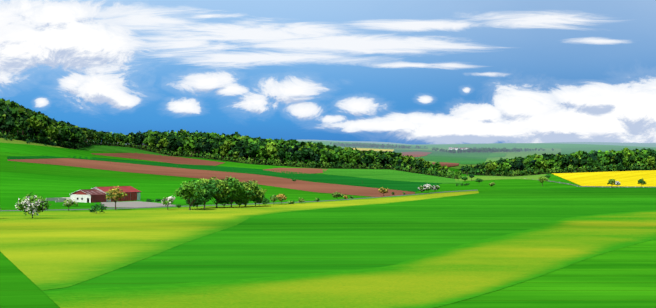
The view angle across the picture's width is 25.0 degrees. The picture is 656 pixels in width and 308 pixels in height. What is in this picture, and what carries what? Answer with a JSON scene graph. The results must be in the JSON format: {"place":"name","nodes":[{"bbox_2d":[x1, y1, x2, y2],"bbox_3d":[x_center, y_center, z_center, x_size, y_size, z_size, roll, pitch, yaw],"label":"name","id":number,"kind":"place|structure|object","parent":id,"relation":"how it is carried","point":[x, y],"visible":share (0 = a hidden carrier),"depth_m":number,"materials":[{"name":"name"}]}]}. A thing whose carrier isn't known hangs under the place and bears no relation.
{"place":"outdoors","nodes":[
{"label":"outdoors","id":0,"kind":"place"},
{"bbox_2d":[0,138,70,148],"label":"hill meadow","id":1,"kind":"structure","parent":0,"point":[2,140],"depth_m":1511.64,"materials":[{"name":"green plant"}]},
{"bbox_2d":[0,143,92,158],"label":"field","id":2,"kind":"structure","parent":0,"point":[33,149],"depth_m":1466.52,"materials":[{"name":"green plant"}]},
{"bbox_2d":[91,153,224,165],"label":"field soil","id":3,"kind":"structure","parent":0,"point":[167,159],"depth_m":1747.32,"materials":[{"name":"brown soil"}]},
{"bbox_2d":[0,98,461,175],"bbox_3d":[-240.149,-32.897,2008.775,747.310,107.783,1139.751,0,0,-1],"label":"forest hill","id":4,"kind":"structure","parent":0,"point":[19,119],"depth_m":1857.13,"materials":[{"name":"green plant"}]},
{"bbox_2d":[10,134,455,178],"bbox_3d":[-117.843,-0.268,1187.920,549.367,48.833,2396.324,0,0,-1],"label":"forest floor","id":5,"kind":"structure","parent":0,"point":[232,161],"depth_m":1864.70,"materials":[{"name":"green plant"}]},
{"bbox_2d":[0,131,461,178],"bbox_3d":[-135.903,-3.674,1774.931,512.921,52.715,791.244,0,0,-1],"label":"forest mantle","id":6,"kind":"object","parent":5,"relation":"on","point":[314,164],"visible":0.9,"depth_m":1820.44,"materials":[{"name":"green plant"}]},
{"bbox_2d":[0,0,655,143],"bbox_3d":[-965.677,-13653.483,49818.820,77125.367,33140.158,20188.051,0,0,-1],"label":"sky","id":7,"kind":"structure","parent":0,"point":[462,71],"depth_m":59507.76,"materials":[{"name":"blue"}]},
{"bbox_2d":[0,129,655,307],"bbox_3d":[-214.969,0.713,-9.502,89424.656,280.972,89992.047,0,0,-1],"label":"terrain","id":8,"kind":"structure","parent":0,"point":[19,288],"depth_m":1200.33,"materials":[{"name":"green plant"}]},
{"bbox_2d":[15,192,50,217],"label":"flowering tree","id":9,"kind":"object","parent":8,"relation":"on","point":[32,203],"visible":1,"depth_m":541.48,"materials":[{"name":"white plant"}]},
{"bbox_2d":[63,198,77,210],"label":"flowering tree","id":10,"kind":"object","parent":8,"relation":"on","point":[70,202],"visible":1,"depth_m":676.43,"materials":[{"name":"green plant"}]},
{"bbox_2d":[46,186,140,202],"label":"barn","id":11,"kind":"structure","parent":8,"relation":"on","point":[95,194],"depth_m":815.57,"materials":[{"name":"red"}]},
{"bbox_2d":[89,203,106,212],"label":"bush","id":12,"kind":"object","parent":8,"relation":"on","point":[98,207],"visible":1,"depth_m":631.55,"materials":[{"name":"green plant"}]},
{"bbox_2d":[0,172,215,207],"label":"field","id":13,"kind":"structure","parent":8,"relation":"on","point":[14,186],"depth_m":1001.58,"materials":[{"name":"green plant"}]},
{"bbox_2d":[101,201,175,207],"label":"yard concrete","id":14,"kind":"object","parent":13,"relation":"on","point":[132,204],"visible":0.92,"depth_m":780.00,"materials":[{"name":"grey concrete"}]},
{"bbox_2d":[105,187,126,209],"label":"tree","id":15,"kind":"object","parent":8,"relation":"on","point":[115,194],"visible":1,"depth_m":692.51,"materials":[{"name":"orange plant"}]},
{"bbox_2d":[77,145,167,155],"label":"field","id":16,"kind":"structure","parent":8,"relation":"on","point":[110,149],"depth_m":1900.36,"materials":[{"name":"green plant"}]},
{"bbox_2d":[161,196,174,209],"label":"flowering tree","id":17,"kind":"object","parent":8,"relation":"on","point":[167,201],"visible":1,"depth_m":691.55,"materials":[{"name":"white plant"}]},
{"bbox_2d":[173,179,207,209],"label":"tree cluster","id":18,"kind":"object","parent":8,"relation":"on","point":[193,189],"visible":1,"depth_m":688.36,"materials":[{"name":"green plant"}]},
{"bbox_2d":[185,195,204,208],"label":"tree cluster","id":19,"kind":"object","parent":8,"relation":"on","point":[196,203],"visible":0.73,"depth_m":705.99,"materials":[{"name":"green plant"}]},
{"bbox_2d":[201,183,217,208],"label":"tree cluster","id":20,"kind":"object","parent":8,"relation":"on","point":[208,194],"visible":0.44,"depth_m":714.70,"materials":[{"name":"green plant"}]},
{"bbox_2d":[8,158,414,196],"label":"field soil","id":21,"kind":"structure","parent":8,"relation":"on","point":[259,179],"depth_m":1296.26,"materials":[{"name":"brown soil"}]},
{"bbox_2d":[199,177,231,207],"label":"tree cluster","id":22,"kind":"object","parent":8,"relation":"on","point":[220,184],"visible":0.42,"depth_m":721.27,"materials":[{"name":"green plant"}]},
{"bbox_2d":[214,196,231,205],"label":"tree cluster","id":23,"kind":"object","parent":8,"relation":"on","point":[224,201],"visible":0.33,"depth_m":729.99,"materials":[{"name":"green plant"}]},
{"bbox_2d":[7,156,441,191],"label":"green field strip","id":24,"kind":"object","parent":8,"relation":"on","point":[375,183],"visible":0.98,"depth_m":1384.47,"materials":[{"name":"green plant"}]},
{"bbox_2d":[322,169,462,183],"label":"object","id":25,"kind":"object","parent":24,"relation":"on","point":[394,175],"visible":0.96,"depth_m":1493.68,"materials":[{"name":"green plant"}]},
{"bbox_2d":[213,176,249,207],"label":"tree cluster","id":26,"kind":"object","parent":8,"relation":"on","point":[236,186],"visible":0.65,"depth_m":726.12,"materials":[{"name":"green plant"}]},
{"bbox_2d":[1,190,475,210],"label":"road lane","id":27,"kind":"structure","parent":8,"relation":"on","point":[253,203],"depth_m":791.03,"materials":[{"name":"grey asphalt"}]},
{"bbox_2d":[0,190,478,289],"bbox_3d":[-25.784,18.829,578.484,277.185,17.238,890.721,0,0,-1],"label":"field","id":28,"kind":"structure","parent":8,"relation":"on","point":[49,249],"depth_m":341.56,"materials":[{"name":"plant"}]},
{"bbox_2d":[232,195,250,206],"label":"tree cluster","id":29,"kind":"object","parent":8,"relation":"on","point":[241,200],"visible":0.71,"depth_m":736.38,"materials":[{"name":"green plant"}]},
{"bbox_2d":[238,180,266,206],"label":"tree cluster","id":30,"kind":"object","parent":8,"relation":"on","point":[251,188],"visible":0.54,"depth_m":737.98,"materials":[{"name":"green plant"}]},
{"bbox_2d":[251,192,262,206],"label":"tree cluster","id":31,"kind":"object","parent":8,"relation":"on","point":[256,199],"visible":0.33,"depth_m":744.58,"materials":[{"name":"green plant"}]},
{"bbox_2d":[262,198,269,203],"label":"bush","id":32,"kind":"object","parent":8,"relation":"on","point":[265,200],"visible":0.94,"depth_m":759.09,"materials":[{"name":"green plant"}]},
{"bbox_2d":[270,195,277,201],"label":"bush","id":33,"kind":"object","parent":8,"relation":"on","point":[273,198],"visible":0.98,"depth_m":766.65,"materials":[{"name":"green plant"}]},
{"bbox_2d":[276,194,286,201],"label":"road tree","id":34,"kind":"object","parent":8,"relation":"on","point":[281,197],"visible":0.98,"depth_m":772.95,"materials":[{"name":"orange plant"}]},
{"bbox_2d":[265,168,327,173],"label":"plowed field","id":35,"kind":"structure","parent":8,"relation":"on","point":[308,170],"depth_m":1656.93,"materials":[{"name":"brown soil"}]},
{"bbox_2d":[331,192,343,197],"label":"bush","id":36,"kind":"object","parent":8,"relation":"on","point":[336,194],"visible":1,"depth_m":845.38,"materials":[{"name":"green plant"}]},
{"bbox_2d":[45,210,655,307],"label":"yellow field","id":37,"kind":"structure","parent":8,"relation":"on","point":[454,274],"depth_m":146.44,"materials":[{"name":"plant"}]},
{"bbox_2d":[378,188,388,195],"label":"road tree","id":38,"kind":"object","parent":8,"relation":"on","point":[382,190],"visible":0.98,"depth_m":911.59,"materials":[{"name":"orange plant"}]},
{"bbox_2d":[418,186,425,191],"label":"flowering bush","id":39,"kind":"object","parent":8,"relation":"on","point":[421,188],"visible":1,"depth_m":963.94,"materials":[{"name":"white plant"}]},
{"bbox_2d":[423,184,431,190],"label":"flowering bush","id":40,"kind":"object","parent":8,"relation":"on","point":[427,187],"visible":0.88,"depth_m":964.04,"materials":[{"name":"white plant"}]},
{"bbox_2d":[432,185,439,190],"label":"flowering bush","id":41,"kind":"object","parent":8,"relation":"on","point":[435,187],"visible":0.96,"depth_m":972.73,"materials":[{"name":"white plant"}]},
{"bbox_2d":[337,146,560,168],"bbox_3d":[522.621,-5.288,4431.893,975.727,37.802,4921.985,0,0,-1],"label":"distant fields","id":42,"kind":"structure","parent":8,"relation":"on","point":[513,155],"depth_m":4768.62,"materials":[{"name":"green plant"}]},
{"bbox_2d":[460,165,479,175],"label":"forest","id":43,"kind":"object","parent":8,"relation":"on","point":[466,168],"visible":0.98,"depth_m":1542.37,"materials":[{"name":"green plant"}]},
{"bbox_2d":[432,147,520,152],"bbox_3d":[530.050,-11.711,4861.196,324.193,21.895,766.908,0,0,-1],"label":"tree line","id":44,"kind":"object","parent":8,"relation":"on","point":[485,149],"visible":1,"depth_m":4692.46,"materials":[{"name":"green plant"}]},
{"bbox_2d":[472,147,553,151],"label":"tree line","id":45,"kind":"object","parent":8,"relation":"on","point":[527,149],"visible":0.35,"depth_m":5504.06,"materials":[{"name":"green plant"}]},
{"bbox_2d":[538,176,548,185],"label":"tree","id":46,"kind":"object","parent":8,"relation":"on","point":[542,179],"depth_m":1131.94,"materials":[{"name":"green plant"}]},
{"bbox_2d":[459,161,655,175],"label":"forest","id":47,"kind":"object","parent":8,"relation":"on","point":[588,168],"visible":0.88,"depth_m":1484.01,"materials":[{"name":"green plant"}]},
{"bbox_2d":[526,178,604,186],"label":"road lane","id":48,"kind":"structure","parent":8,"relation":"on","point":[576,185],"depth_m":1107.98,"materials":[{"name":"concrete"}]},
{"bbox_2d":[551,170,655,186],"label":"rapeseed field","id":49,"kind":"structure","parent":8,"relation":"on","point":[627,178],"depth_m":1292.51,"materials":[{"name":"yellow plant"}]},
{"bbox_2d":[607,179,615,184],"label":"tree","id":50,"kind":"object","parent":8,"relation":"on","point":[611,181],"depth_m":1059.95,"materials":[{"name":"green plant"}]},
{"bbox_2d":[638,178,645,184],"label":"tree","id":51,"kind":"object","parent":8,"relation":"on","point":[642,181],"depth_m":1073.64,"materials":[{"name":"green plant"}]},
{"bbox_2d":[38,187,655,292],"bbox_3d":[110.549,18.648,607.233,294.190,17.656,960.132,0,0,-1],"label":"green field","id":52,"kind":"structure","parent":0,"point":[322,240],"depth_m":323.42,"materials":[{"name":"green plant"}]},
{"bbox_2d":[353,148,393,150],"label":"field","id":53,"kind":"structure","parent":0,"point":[367,149],"depth_m":5352.85,"materials":[{"name":"yellow plant"}]},
{"bbox_2d":[330,142,425,148],"bbox_3d":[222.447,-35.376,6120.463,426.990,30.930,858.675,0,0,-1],"label":"field","id":54,"kind":"structure","parent":0,"point":[361,145],"depth_m":5815.50,"materials":[{"name":"green plant"}]},
{"bbox_2d":[338,145,427,148],"bbox_3d":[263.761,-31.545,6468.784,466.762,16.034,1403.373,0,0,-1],"label":"tree line","id":55,"kind":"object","parent":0,"point":[422,147],"depth_m":6029.87,"materials":[{"name":"green plant"}]},
{"bbox_2d":[401,151,431,156],"bbox_3d":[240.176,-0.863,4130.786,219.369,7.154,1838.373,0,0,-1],"label":"field","id":56,"kind":"structure","parent":0,"point":[417,154],"depth_m":4567.06,"materials":[{"name":"soil"}]},
{"bbox_2d":[387,149,491,163],"bbox_3d":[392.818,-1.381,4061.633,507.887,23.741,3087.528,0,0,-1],"label":"field","id":57,"kind":"structure","parent":0,"point":[456,157],"depth_m":3673.55,"materials":[{"name":"green plant"}]},
{"bbox_2d":[432,162,458,166],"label":"field","id":58,"kind":"structure","parent":0,"point":[447,164],"depth_m":2431.87,"materials":[{"name":"soil"}]},
{"bbox_2d":[467,152,506,157],"bbox_3d":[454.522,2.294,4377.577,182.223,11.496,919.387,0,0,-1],"label":"field","id":59,"kind":"structure","parent":0,"point":[491,155],"depth_m":4260.24,"materials":[{"name":"green plant"}]},
{"bbox_2d":[455,174,547,180],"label":"meadow","id":60,"kind":"structure","parent":0,"point":[532,177],"depth_m":1410.25,"materials":[{"name":"green plant"}]},
{"bbox_2d":[434,239,655,307],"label":"green field","id":61,"kind":"structure","parent":0,"point":[624,277],"depth_m":135.53,"materials":[{"name":"green plant"}]},
{"bbox_2d":[462,166,653,176],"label":"forest floor","id":62,"kind":"structure","parent":0,"point":[562,172],"depth_m":1492.91,"materials":[{"name":"green plant"}]},
{"bbox_2d":[469,147,655,175],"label":"forest","id":63,"kind":"object","parent":62,"relation":"on","point":[624,156],"visible":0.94,"depth_m":1515.91,"materials":[{"name":"green plant"}]}
]}

